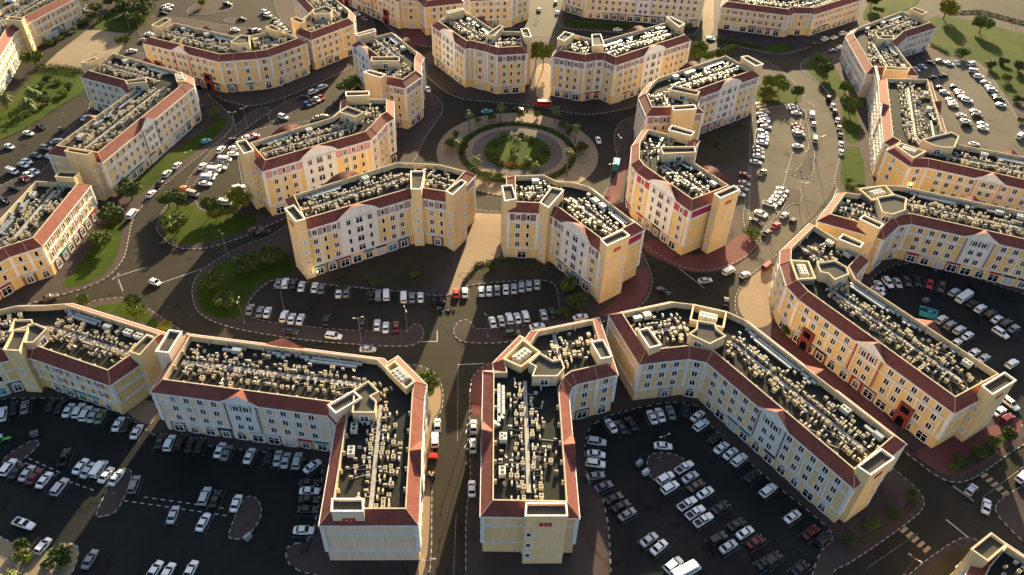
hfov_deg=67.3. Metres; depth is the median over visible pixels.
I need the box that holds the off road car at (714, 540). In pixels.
[707,531,727,546]
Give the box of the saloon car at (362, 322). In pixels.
[359,319,365,330]
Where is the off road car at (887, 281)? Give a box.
[881,276,893,287]
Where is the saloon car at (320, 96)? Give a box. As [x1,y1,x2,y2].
[317,94,324,99]
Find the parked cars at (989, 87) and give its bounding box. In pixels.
[5,0,1006,106]
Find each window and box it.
[0,285,13,297]
[0,387,9,396]
[2,274,8,281]
[17,256,23,262]
[22,265,28,271]
[33,250,39,256]
[47,32,52,38]
[52,29,59,36]
[64,23,70,30]
[112,165,117,172]
[115,174,120,181]
[150,153,157,163]
[168,396,177,402]
[169,137,174,146]
[171,405,180,411]
[175,131,180,141]
[175,413,184,420]
[180,127,186,136]
[182,398,190,404]
[185,407,194,413]
[186,122,191,131]
[188,415,197,422]
[195,114,200,123]
[195,400,204,406]
[198,408,207,415]
[202,417,210,424]
[209,402,218,408]
[212,410,221,417]
[215,419,224,426]
[231,405,240,412]
[234,414,242,421]
[236,423,245,430]
[241,406,250,413]
[244,415,253,422]
[247,425,255,431]
[251,434,264,442]
[265,409,273,415]
[267,418,276,424]
[267,436,280,444]
[270,426,278,433]
[271,169,278,176]
[273,178,279,185]
[275,187,281,193]
[275,205,284,214]
[277,195,283,202]
[279,411,287,417]
[281,420,290,426]
[283,428,292,435]
[283,438,297,447]
[286,75,292,82]
[290,164,296,170]
[291,172,297,179]
[293,181,299,188]
[293,413,301,419]
[295,421,303,428]
[297,430,305,437]
[301,69,307,76]
[307,159,313,166]
[307,415,315,421]
[309,423,317,430]
[311,229,317,236]
[311,432,319,439]
[312,238,319,245]
[314,247,320,254]
[316,156,323,163]
[316,256,322,263]
[317,165,324,172]
[319,174,325,180]
[326,153,332,160]
[331,223,337,230]
[332,232,339,239]
[334,54,339,61]
[334,241,340,248]
[335,250,341,257]
[340,258,350,267]
[342,148,347,155]
[343,157,348,163]
[345,219,351,226]
[351,146,356,152]
[352,154,357,161]
[352,253,362,263]
[353,163,358,169]
[355,215,363,223]
[356,225,364,232]
[357,234,365,241]
[359,243,366,250]
[367,213,372,220]
[376,246,386,255]
[388,242,397,251]
[389,206,395,213]
[390,214,395,221]
[390,223,396,230]
[391,155,396,163]
[391,232,397,239]
[398,203,404,210]
[399,212,404,219]
[400,221,405,227]
[400,229,406,236]
[408,23,414,28]
[411,117,415,126]
[416,113,420,121]
[428,201,434,207]
[429,210,434,216]
[429,219,434,225]
[430,227,435,233]
[477,83,482,89]
[502,56,506,61]
[512,87,518,92]
[514,223,520,229]
[514,232,520,237]
[514,241,519,246]
[515,214,520,220]
[517,251,526,257]
[556,222,561,230]
[556,231,560,239]
[565,229,569,237]
[569,261,575,270]
[570,252,575,261]
[571,243,576,252]
[572,93,578,100]
[572,234,577,243]
[573,274,579,285]
[576,410,587,419]
[579,400,586,407]
[580,240,584,249]
[580,391,587,398]
[581,280,588,292]
[581,383,589,389]
[587,275,592,283]
[588,266,593,274]
[589,257,594,265]
[590,248,595,256]
[599,395,606,403]
[600,387,607,394]
[602,378,609,385]
[615,95,621,102]
[627,16,632,21]
[634,16,640,21]
[643,381,650,388]
[644,373,652,379]
[646,364,654,370]
[650,18,656,23]
[651,187,656,194]
[653,117,658,122]
[653,217,658,226]
[654,209,660,217]
[655,380,663,387]
[656,200,662,209]
[657,371,665,378]
[658,191,663,200]
[659,363,667,369]
[665,197,670,205]
[668,239,675,249]
[668,379,675,385]
[670,370,677,376]
[672,361,680,367]
[673,232,678,240]
[675,224,680,231]
[677,215,682,223]
[678,206,683,214]
[687,379,695,386]
[690,21,696,26]
[690,370,698,377]
[692,362,700,368]
[706,387,713,397]
[709,379,715,389]
[711,370,718,380]
[714,407,724,421]
[716,396,723,406]
[718,388,725,397]
[721,379,728,388]
[723,24,729,29]
[725,405,732,415]
[725,418,736,432]
[728,116,734,123]
[728,396,735,406]
[731,25,738,30]
[731,387,738,397]
[735,113,741,120]
[735,414,743,424]
[738,405,746,415]
[739,26,745,31]
[741,397,748,406]
[745,423,752,432]
[747,27,754,32]
[748,414,756,423]
[752,405,759,415]
[756,434,764,444]
[759,425,767,436]
[763,416,771,427]
[764,441,772,452]
[767,432,775,443]
[771,423,779,434]
[772,30,778,36]
[778,451,786,462]
[781,443,789,454]
[782,310,788,319]
[785,301,791,310]
[785,434,793,444]
[788,293,794,302]
[789,461,797,472]
[792,452,801,463]
[793,29,800,34]
[796,324,802,332]
[796,444,805,455]
[799,315,806,324]
[800,471,808,483]
[801,486,814,502]
[802,306,809,315]
[804,463,813,474]
[808,455,816,465]
[809,322,816,331]
[811,482,821,493]
[812,314,819,322]
[815,338,822,347]
[816,473,825,485]
[819,329,826,339]
[820,465,829,476]
[822,321,829,330]
[823,493,833,504]
[825,346,832,355]
[828,337,836,346]
[828,484,837,495]
[832,328,840,337]
[832,476,842,487]
[835,353,842,362]
[839,345,846,354]
[842,336,850,345]
[851,366,859,376]
[854,358,863,367]
[859,349,867,358]
[859,372,867,382]
[861,387,874,401]
[862,364,871,373]
[866,354,875,364]
[874,397,887,411]
[877,385,885,395]
[881,377,890,386]
[886,368,894,378]
[888,394,897,404]
[890,157,895,164]
[891,243,897,248]
[893,385,902,395]
[894,234,901,240]
[897,377,906,386]
[898,226,905,232]
[904,394,913,404]
[908,244,916,250]
[909,385,918,395]
[910,176,916,182]
[911,412,920,422]
[912,236,920,242]
[914,428,928,443]
[916,228,924,234]
[916,403,925,413]
[919,247,927,253]
[921,394,930,404]
[923,238,931,245]
[923,421,932,431]
[927,230,936,236]
[928,412,938,422]
[931,179,938,186]
[931,249,939,256]
[931,260,944,269]
[933,403,943,413]
[935,172,942,177]
[935,241,943,248]
[939,233,947,239]
[942,182,949,188]
[942,252,951,259]
[945,263,957,272]
[946,174,953,180]
[946,244,955,250]
[951,236,959,242]
[952,184,960,190]
[956,176,964,182]
[958,267,971,275]
[961,257,970,264]
[963,187,970,193]
[966,249,974,255]
[967,179,974,185]
[970,240,979,247]
[970,259,978,266]
[974,251,983,258]
[975,190,983,196]
[979,182,987,188]
[979,242,988,249]
[983,192,991,198]
[986,273,999,282]
[987,183,995,190]
[989,263,998,270]
[994,255,1003,261]
[995,194,1003,200]
[999,247,1007,253]
[999,277,1014,285]
[1000,186,1007,192]
[1001,266,1010,272]
[1006,196,1014,203]
[1006,257,1015,264]
[1010,188,1018,195]
[1011,249,1019,256]
[1013,269,1022,275]
[1017,199,1023,205]
[1018,260,1023,267]
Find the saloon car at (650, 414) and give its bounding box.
[646,410,657,424]
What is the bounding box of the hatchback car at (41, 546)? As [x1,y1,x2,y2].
[33,537,52,554]
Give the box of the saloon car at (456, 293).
[453,288,459,298]
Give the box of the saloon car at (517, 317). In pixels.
[513,312,521,323]
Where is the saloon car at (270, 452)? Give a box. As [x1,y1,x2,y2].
[264,448,274,463]
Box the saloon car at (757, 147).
[752,145,763,150]
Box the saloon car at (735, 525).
[727,517,745,531]
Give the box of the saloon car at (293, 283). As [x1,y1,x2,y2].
[289,279,297,288]
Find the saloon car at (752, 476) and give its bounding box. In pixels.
[744,470,760,483]
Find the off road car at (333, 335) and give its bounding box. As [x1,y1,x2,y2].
[325,331,342,340]
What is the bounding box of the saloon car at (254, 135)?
[248,133,259,137]
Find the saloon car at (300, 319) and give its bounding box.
[296,314,304,324]
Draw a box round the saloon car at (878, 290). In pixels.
[870,285,885,295]
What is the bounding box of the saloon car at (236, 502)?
[229,494,242,511]
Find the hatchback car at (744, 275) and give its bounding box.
[739,271,750,278]
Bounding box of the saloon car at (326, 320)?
[323,315,329,326]
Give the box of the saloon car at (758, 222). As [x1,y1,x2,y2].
[751,219,762,225]
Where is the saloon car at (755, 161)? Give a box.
[750,159,761,164]
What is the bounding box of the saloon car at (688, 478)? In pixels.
[681,471,698,483]
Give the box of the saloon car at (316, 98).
[313,96,320,101]
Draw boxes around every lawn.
[0,68,83,138]
[62,216,122,286]
[92,303,157,326]
[93,4,149,32]
[125,117,226,196]
[162,203,256,243]
[196,247,292,317]
[415,371,433,396]
[484,135,550,169]
[564,21,631,28]
[721,40,767,49]
[755,82,800,103]
[767,44,796,52]
[806,59,845,97]
[840,147,864,190]
[842,104,858,142]
[863,0,918,19]
[926,16,1023,103]
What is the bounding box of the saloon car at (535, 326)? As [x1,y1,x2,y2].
[529,322,544,329]
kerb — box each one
[0,536,78,574]
[2,440,39,463]
[4,50,232,304]
[89,297,442,574]
[96,468,131,516]
[136,1,376,105]
[156,66,442,248]
[186,107,270,187]
[192,208,652,346]
[228,496,261,538]
[381,21,522,46]
[424,35,704,114]
[437,113,597,195]
[465,327,924,574]
[555,8,700,34]
[603,57,804,269]
[647,452,683,480]
[712,1,872,53]
[735,11,1023,482]
[761,186,801,231]
[785,111,814,178]
[909,537,977,574]
[995,485,1023,541]
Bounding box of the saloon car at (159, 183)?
[155,180,164,187]
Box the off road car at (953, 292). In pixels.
[948,288,960,296]
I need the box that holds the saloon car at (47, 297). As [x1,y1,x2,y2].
[41,293,58,301]
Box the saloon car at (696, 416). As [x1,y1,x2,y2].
[690,410,704,422]
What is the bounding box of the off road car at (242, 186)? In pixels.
[231,184,245,188]
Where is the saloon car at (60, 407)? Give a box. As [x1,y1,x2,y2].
[53,400,67,413]
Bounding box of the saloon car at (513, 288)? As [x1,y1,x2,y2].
[511,283,516,293]
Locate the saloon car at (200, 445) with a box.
[194,437,206,453]
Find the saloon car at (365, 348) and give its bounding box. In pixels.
[359,345,375,352]
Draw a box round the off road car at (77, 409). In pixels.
[71,403,85,417]
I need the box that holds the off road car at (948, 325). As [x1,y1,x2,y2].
[943,320,956,329]
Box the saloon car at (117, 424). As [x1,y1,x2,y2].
[111,416,124,431]
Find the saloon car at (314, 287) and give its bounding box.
[311,282,318,292]
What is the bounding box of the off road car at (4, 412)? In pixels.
[0,406,8,421]
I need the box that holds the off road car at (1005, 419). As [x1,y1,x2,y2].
[998,413,1014,424]
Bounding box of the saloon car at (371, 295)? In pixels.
[368,291,374,301]
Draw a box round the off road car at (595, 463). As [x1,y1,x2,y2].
[585,458,604,468]
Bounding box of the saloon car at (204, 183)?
[198,180,211,186]
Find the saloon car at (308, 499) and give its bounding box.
[298,495,319,504]
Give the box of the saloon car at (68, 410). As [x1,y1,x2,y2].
[61,403,75,417]
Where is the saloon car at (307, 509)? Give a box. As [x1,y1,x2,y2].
[297,504,318,514]
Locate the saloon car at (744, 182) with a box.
[738,180,750,186]
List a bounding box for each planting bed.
[329,252,450,286]
[468,262,551,279]
[562,285,581,319]
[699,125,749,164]
[842,498,916,557]
[926,545,971,574]
[957,432,1011,470]
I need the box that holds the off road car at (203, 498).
[197,487,211,505]
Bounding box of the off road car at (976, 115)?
[971,112,983,118]
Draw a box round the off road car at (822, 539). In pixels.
[813,531,831,547]
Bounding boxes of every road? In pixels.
[0,0,1023,574]
[734,99,839,273]
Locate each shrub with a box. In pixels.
[8,547,32,564]
[12,537,29,550]
[35,81,46,86]
[38,91,47,95]
[39,560,51,567]
[40,96,50,102]
[41,73,53,79]
[42,39,52,44]
[49,78,63,83]
[50,36,60,41]
[55,88,68,95]
[61,31,69,35]
[62,81,74,87]
[68,26,77,30]
[336,285,346,289]
[337,269,344,275]
[369,278,382,286]
[409,270,418,277]
[444,137,457,148]
[452,130,458,138]
[479,171,493,180]
[484,146,495,153]
[485,261,496,269]
[488,112,495,119]
[489,153,499,158]
[493,172,505,181]
[516,108,524,117]
[532,153,542,159]
[534,111,540,117]
[539,146,550,152]
[554,306,570,316]
[557,120,566,127]
[560,273,577,291]
[564,291,589,310]
[565,125,572,134]
[575,141,588,151]
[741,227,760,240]
[780,325,790,335]
[838,532,856,545]
[844,184,857,192]
[845,178,853,182]
[864,517,880,530]
[889,505,900,516]
[906,488,921,499]
[949,464,959,469]
[953,451,968,465]
[954,47,971,57]
[969,443,987,457]
[985,61,997,68]
[987,434,1003,448]
[998,57,1010,64]
[1000,73,1014,81]
[1001,426,1018,439]
[1012,95,1023,101]
[1013,60,1023,70]
[1017,117,1023,122]
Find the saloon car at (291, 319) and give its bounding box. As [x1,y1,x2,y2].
[287,313,295,324]
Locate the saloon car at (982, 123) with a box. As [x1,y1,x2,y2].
[976,121,988,126]
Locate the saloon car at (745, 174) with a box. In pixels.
[739,172,750,178]
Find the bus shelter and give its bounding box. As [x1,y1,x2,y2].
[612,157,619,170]
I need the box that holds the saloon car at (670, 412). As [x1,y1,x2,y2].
[665,405,675,419]
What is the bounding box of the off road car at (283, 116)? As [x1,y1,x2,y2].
[277,113,288,119]
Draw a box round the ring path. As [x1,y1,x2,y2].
[472,129,562,175]
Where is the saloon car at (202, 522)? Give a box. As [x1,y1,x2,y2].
[195,513,210,531]
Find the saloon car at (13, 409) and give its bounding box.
[8,401,19,415]
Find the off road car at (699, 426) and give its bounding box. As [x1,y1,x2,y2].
[692,418,709,431]
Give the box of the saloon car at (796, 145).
[792,143,803,148]
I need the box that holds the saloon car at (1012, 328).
[1007,324,1019,333]
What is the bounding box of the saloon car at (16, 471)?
[7,462,25,479]
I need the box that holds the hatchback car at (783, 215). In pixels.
[779,212,788,218]
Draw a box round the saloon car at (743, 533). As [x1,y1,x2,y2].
[735,526,754,539]
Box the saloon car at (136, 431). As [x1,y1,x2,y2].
[129,424,143,439]
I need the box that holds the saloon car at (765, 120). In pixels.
[759,118,769,122]
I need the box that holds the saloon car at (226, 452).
[220,445,233,460]
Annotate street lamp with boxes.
[469,383,471,411]
[902,553,922,574]
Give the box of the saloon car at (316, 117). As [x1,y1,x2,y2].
[312,115,322,119]
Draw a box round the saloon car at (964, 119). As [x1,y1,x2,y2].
[959,118,970,122]
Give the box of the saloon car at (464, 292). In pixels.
[462,287,467,297]
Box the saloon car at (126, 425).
[120,418,133,432]
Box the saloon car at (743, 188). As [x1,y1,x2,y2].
[736,185,748,191]
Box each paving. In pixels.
[128,400,155,423]
[401,28,427,45]
[418,386,440,574]
[437,113,597,194]
[448,213,500,294]
[471,364,492,414]
[535,63,550,99]
[599,266,649,316]
[606,155,626,198]
[643,234,756,272]
[738,267,773,327]
[772,326,896,434]
[917,418,1021,474]
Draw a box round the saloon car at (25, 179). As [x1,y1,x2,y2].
[18,176,29,182]
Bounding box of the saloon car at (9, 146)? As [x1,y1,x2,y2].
[4,143,14,149]
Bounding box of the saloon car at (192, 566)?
[183,560,198,574]
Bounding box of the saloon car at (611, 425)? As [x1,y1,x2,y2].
[604,418,617,433]
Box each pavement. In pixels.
[0,50,232,308]
[0,297,442,574]
[0,537,77,574]
[3,440,38,462]
[97,469,130,515]
[138,0,376,104]
[157,67,442,248]
[186,107,270,186]
[187,0,231,14]
[192,209,651,345]
[224,17,240,22]
[229,496,260,537]
[269,97,308,121]
[382,0,521,45]
[425,35,709,113]
[466,328,923,574]
[554,0,700,34]
[604,57,803,254]
[648,453,683,479]
[713,0,867,53]
[735,11,1023,481]
[773,187,801,222]
[787,109,813,177]
[910,537,978,574]
[996,486,1023,540]
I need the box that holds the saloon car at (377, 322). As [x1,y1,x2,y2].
[374,319,380,330]
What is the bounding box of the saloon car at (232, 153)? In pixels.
[227,151,238,156]
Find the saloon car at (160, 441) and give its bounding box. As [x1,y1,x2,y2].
[154,434,166,448]
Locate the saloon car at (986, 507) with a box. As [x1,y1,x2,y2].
[980,498,991,514]
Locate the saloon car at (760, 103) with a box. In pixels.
[755,102,765,106]
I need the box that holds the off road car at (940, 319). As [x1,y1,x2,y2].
[934,315,948,324]
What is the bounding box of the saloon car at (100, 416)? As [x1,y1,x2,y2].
[94,409,107,423]
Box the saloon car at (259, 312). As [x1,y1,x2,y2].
[255,306,264,317]
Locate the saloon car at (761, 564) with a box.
[755,555,769,570]
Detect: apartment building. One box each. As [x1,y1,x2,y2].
[0,0,83,92]
[0,171,98,299]
[0,303,166,413]
[47,53,201,200]
[142,18,309,92]
[149,329,428,559]
[236,91,396,215]
[284,162,475,279]
[290,0,357,69]
[343,0,464,34]
[351,28,425,128]
[431,8,531,93]
[469,0,529,27]
[480,317,618,562]
[501,175,645,302]
[550,17,691,103]
[562,0,704,26]
[605,301,906,522]
[625,125,739,254]
[634,55,763,140]
[718,0,863,36]
[769,223,1016,447]
[815,185,1023,288]
[839,7,936,97]
[868,78,1023,210]
[950,532,1023,574]
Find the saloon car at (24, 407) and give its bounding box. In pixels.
[20,400,29,414]
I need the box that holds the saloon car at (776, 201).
[768,198,781,204]
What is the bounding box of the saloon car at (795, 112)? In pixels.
[791,110,801,114]
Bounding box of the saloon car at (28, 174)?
[22,171,34,177]
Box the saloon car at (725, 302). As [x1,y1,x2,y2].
[722,296,728,307]
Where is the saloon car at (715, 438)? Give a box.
[708,432,723,444]
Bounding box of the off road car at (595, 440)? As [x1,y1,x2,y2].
[587,436,605,446]
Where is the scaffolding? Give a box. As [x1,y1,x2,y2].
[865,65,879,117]
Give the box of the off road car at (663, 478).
[656,471,674,485]
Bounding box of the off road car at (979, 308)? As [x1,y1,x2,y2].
[973,304,986,313]
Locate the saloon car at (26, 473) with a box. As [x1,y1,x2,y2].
[18,465,35,481]
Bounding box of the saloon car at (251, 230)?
[247,226,261,233]
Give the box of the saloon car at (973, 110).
[969,109,980,113]
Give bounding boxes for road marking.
[26,189,973,536]
[453,395,1023,574]
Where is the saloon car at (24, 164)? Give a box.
[17,161,29,167]
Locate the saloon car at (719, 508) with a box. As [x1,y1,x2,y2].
[711,501,729,514]
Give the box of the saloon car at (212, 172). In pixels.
[205,171,217,175]
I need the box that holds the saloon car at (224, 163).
[216,161,228,165]
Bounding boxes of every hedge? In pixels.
[33,63,82,72]
[89,7,115,26]
[458,121,575,181]
[462,257,547,281]
[564,20,631,25]
[715,36,764,47]
[930,42,950,53]
[947,9,1023,22]
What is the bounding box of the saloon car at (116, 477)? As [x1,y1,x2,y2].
[107,469,124,486]
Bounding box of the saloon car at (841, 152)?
[838,149,843,155]
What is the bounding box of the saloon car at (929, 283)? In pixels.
[925,279,932,288]
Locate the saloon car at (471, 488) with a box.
[468,480,475,496]
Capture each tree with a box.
[0,90,14,109]
[0,568,20,574]
[17,49,43,67]
[18,97,39,113]
[23,85,44,100]
[43,542,73,571]
[74,293,90,306]
[85,11,97,19]
[86,3,103,10]
[87,229,113,246]
[96,201,123,222]
[102,0,111,6]
[114,180,141,199]
[115,0,134,15]
[115,34,130,47]
[118,177,130,186]
[123,2,148,13]
[123,302,146,317]
[124,294,142,304]
[126,11,143,28]
[134,0,153,15]
[155,191,170,207]
[156,320,172,331]
[157,216,176,227]
[160,211,189,234]
[162,187,186,207]
[195,269,225,288]
[197,0,205,4]
[200,197,219,211]
[206,207,221,219]
[208,106,219,116]
[213,290,236,307]
[217,205,238,216]
[223,185,251,208]
[231,251,258,272]
[255,244,284,263]
[336,76,357,90]
[349,74,361,86]
[417,369,438,392]
[418,373,440,389]
[452,139,461,151]
[465,110,473,131]
[469,154,483,177]
[496,104,505,121]
[512,136,522,146]
[522,156,532,163]
[530,161,540,170]
[531,41,544,68]
[535,42,554,69]
[552,106,561,123]
[561,147,575,174]
[571,123,581,142]
[688,47,702,60]
[690,40,708,51]
[700,50,716,61]
[714,48,725,57]
[724,44,734,54]
[757,85,773,101]
[759,86,777,100]
[761,75,774,86]
[771,74,790,91]
[791,85,804,98]
[813,52,827,62]
[817,62,834,76]
[839,81,854,94]
[839,94,863,111]
[867,0,881,6]
[872,6,884,13]
[939,0,961,18]
[971,14,995,32]
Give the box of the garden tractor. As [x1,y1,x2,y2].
[0,434,11,443]
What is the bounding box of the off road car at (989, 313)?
[983,309,996,318]
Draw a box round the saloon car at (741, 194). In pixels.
[738,191,745,196]
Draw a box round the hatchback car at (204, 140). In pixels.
[200,138,211,143]
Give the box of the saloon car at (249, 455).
[243,448,255,463]
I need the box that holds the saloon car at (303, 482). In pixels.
[298,478,318,486]
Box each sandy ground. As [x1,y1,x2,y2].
[43,30,128,68]
[702,0,713,36]
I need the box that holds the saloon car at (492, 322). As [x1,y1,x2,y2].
[488,316,496,327]
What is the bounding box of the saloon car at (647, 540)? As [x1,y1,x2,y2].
[639,532,658,547]
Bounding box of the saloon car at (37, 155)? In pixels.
[31,152,42,158]
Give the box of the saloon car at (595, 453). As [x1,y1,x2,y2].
[587,449,604,458]
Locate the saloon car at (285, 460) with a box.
[280,452,290,468]
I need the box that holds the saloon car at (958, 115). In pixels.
[955,113,966,117]
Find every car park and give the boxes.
[0,398,322,574]
[584,401,832,574]
[748,107,803,243]
[870,263,1023,424]
[916,59,1023,156]
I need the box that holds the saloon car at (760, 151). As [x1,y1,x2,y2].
[753,149,764,154]
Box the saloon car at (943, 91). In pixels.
[939,89,949,94]
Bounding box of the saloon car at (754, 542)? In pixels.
[746,534,764,549]
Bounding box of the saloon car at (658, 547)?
[649,539,668,555]
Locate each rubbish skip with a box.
[430,298,437,304]
[438,297,446,304]
[919,305,938,319]
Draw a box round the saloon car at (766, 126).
[760,124,771,129]
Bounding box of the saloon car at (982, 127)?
[977,125,988,130]
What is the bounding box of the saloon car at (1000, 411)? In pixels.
[994,406,1007,416]
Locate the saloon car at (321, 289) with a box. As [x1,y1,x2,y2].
[318,283,325,293]
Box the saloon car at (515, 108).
[513,106,523,110]
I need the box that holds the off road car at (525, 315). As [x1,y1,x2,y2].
[521,310,529,321]
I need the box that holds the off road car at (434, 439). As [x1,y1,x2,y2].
[431,432,438,447]
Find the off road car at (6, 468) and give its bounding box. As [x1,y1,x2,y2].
[0,458,17,475]
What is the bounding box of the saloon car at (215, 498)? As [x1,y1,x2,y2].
[209,490,221,507]
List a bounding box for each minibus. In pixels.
[534,99,551,106]
[670,559,700,574]
[955,288,973,303]
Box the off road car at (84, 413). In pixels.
[78,406,92,420]
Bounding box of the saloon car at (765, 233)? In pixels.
[761,229,771,236]
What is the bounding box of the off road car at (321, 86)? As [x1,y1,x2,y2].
[317,84,327,89]
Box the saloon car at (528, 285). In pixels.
[526,281,531,290]
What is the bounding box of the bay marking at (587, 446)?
[7,16,1021,574]
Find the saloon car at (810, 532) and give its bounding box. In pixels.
[802,525,819,540]
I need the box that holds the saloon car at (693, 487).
[687,479,704,492]
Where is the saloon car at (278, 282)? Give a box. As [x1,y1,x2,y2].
[274,278,281,288]
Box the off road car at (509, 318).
[505,312,513,324]
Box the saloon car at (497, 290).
[494,285,500,295]
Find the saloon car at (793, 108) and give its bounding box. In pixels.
[789,107,799,110]
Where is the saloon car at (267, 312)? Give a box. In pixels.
[263,307,271,317]
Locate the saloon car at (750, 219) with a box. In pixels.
[748,217,756,222]
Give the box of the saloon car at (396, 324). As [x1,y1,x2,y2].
[393,321,399,332]
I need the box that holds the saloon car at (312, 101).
[308,99,315,104]
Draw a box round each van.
[5,166,18,174]
[88,460,108,478]
[126,208,138,218]
[185,188,199,196]
[200,173,215,180]
[206,165,220,172]
[217,155,231,162]
[218,198,231,205]
[383,288,389,300]
[400,291,406,302]
[722,265,735,275]
[761,260,772,270]
[809,110,814,117]
[812,134,817,142]
[967,60,976,65]
[968,67,979,73]
[1016,132,1023,138]
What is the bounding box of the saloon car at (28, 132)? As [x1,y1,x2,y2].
[22,130,34,135]
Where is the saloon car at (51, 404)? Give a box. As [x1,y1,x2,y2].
[45,398,58,411]
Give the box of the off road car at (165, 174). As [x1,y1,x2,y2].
[161,170,171,177]
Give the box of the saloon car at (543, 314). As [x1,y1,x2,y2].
[539,309,547,320]
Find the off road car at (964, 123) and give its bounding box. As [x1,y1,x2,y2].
[960,121,972,126]
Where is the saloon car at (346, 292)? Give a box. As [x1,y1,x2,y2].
[343,287,350,297]
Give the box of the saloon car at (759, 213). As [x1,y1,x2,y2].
[754,210,766,217]
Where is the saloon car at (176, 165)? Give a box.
[172,162,181,168]
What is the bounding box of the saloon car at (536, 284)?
[534,279,539,289]
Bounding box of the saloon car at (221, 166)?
[215,164,226,169]
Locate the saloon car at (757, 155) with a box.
[752,153,764,158]
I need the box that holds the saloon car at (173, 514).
[166,506,179,523]
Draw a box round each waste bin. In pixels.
[30,429,38,437]
[243,532,251,541]
[635,458,642,466]
[642,468,649,475]
[922,297,929,302]
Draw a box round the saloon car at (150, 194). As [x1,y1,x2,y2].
[145,190,155,197]
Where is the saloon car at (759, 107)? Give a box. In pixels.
[756,105,766,109]
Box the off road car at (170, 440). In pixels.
[162,435,176,450]
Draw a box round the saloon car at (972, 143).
[967,141,979,145]
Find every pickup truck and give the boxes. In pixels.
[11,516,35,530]
[57,448,71,466]
[674,460,693,474]
[676,496,697,511]
[684,504,705,520]
[692,512,713,528]
[757,169,766,175]
[762,200,777,207]
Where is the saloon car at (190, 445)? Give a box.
[184,438,196,453]
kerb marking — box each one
[2,398,322,574]
[584,401,832,574]
[748,107,803,243]
[870,263,1023,425]
[919,59,1023,130]
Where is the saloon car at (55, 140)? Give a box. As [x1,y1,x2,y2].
[49,138,62,143]
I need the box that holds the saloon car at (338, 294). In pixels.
[335,289,342,297]
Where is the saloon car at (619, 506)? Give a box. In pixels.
[611,499,630,512]
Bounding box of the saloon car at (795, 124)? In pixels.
[791,122,801,126]
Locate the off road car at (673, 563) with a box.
[663,556,683,573]
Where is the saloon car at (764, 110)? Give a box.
[758,108,768,113]
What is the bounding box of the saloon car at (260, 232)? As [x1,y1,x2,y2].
[256,229,270,235]
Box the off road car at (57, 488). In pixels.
[49,477,69,496]
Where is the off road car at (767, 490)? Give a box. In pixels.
[759,483,776,497]
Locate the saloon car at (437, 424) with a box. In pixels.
[433,418,440,432]
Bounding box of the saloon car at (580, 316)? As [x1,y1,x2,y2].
[572,313,587,320]
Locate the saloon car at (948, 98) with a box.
[945,97,955,101]
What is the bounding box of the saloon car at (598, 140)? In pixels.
[595,137,600,143]
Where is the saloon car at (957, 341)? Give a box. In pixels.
[952,338,962,345]
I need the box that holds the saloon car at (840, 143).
[838,141,843,146]
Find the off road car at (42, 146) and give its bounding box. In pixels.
[39,143,52,150]
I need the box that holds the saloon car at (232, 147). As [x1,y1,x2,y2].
[228,145,237,150]
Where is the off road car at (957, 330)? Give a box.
[952,325,965,334]
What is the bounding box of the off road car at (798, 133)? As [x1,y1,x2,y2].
[793,131,805,136]

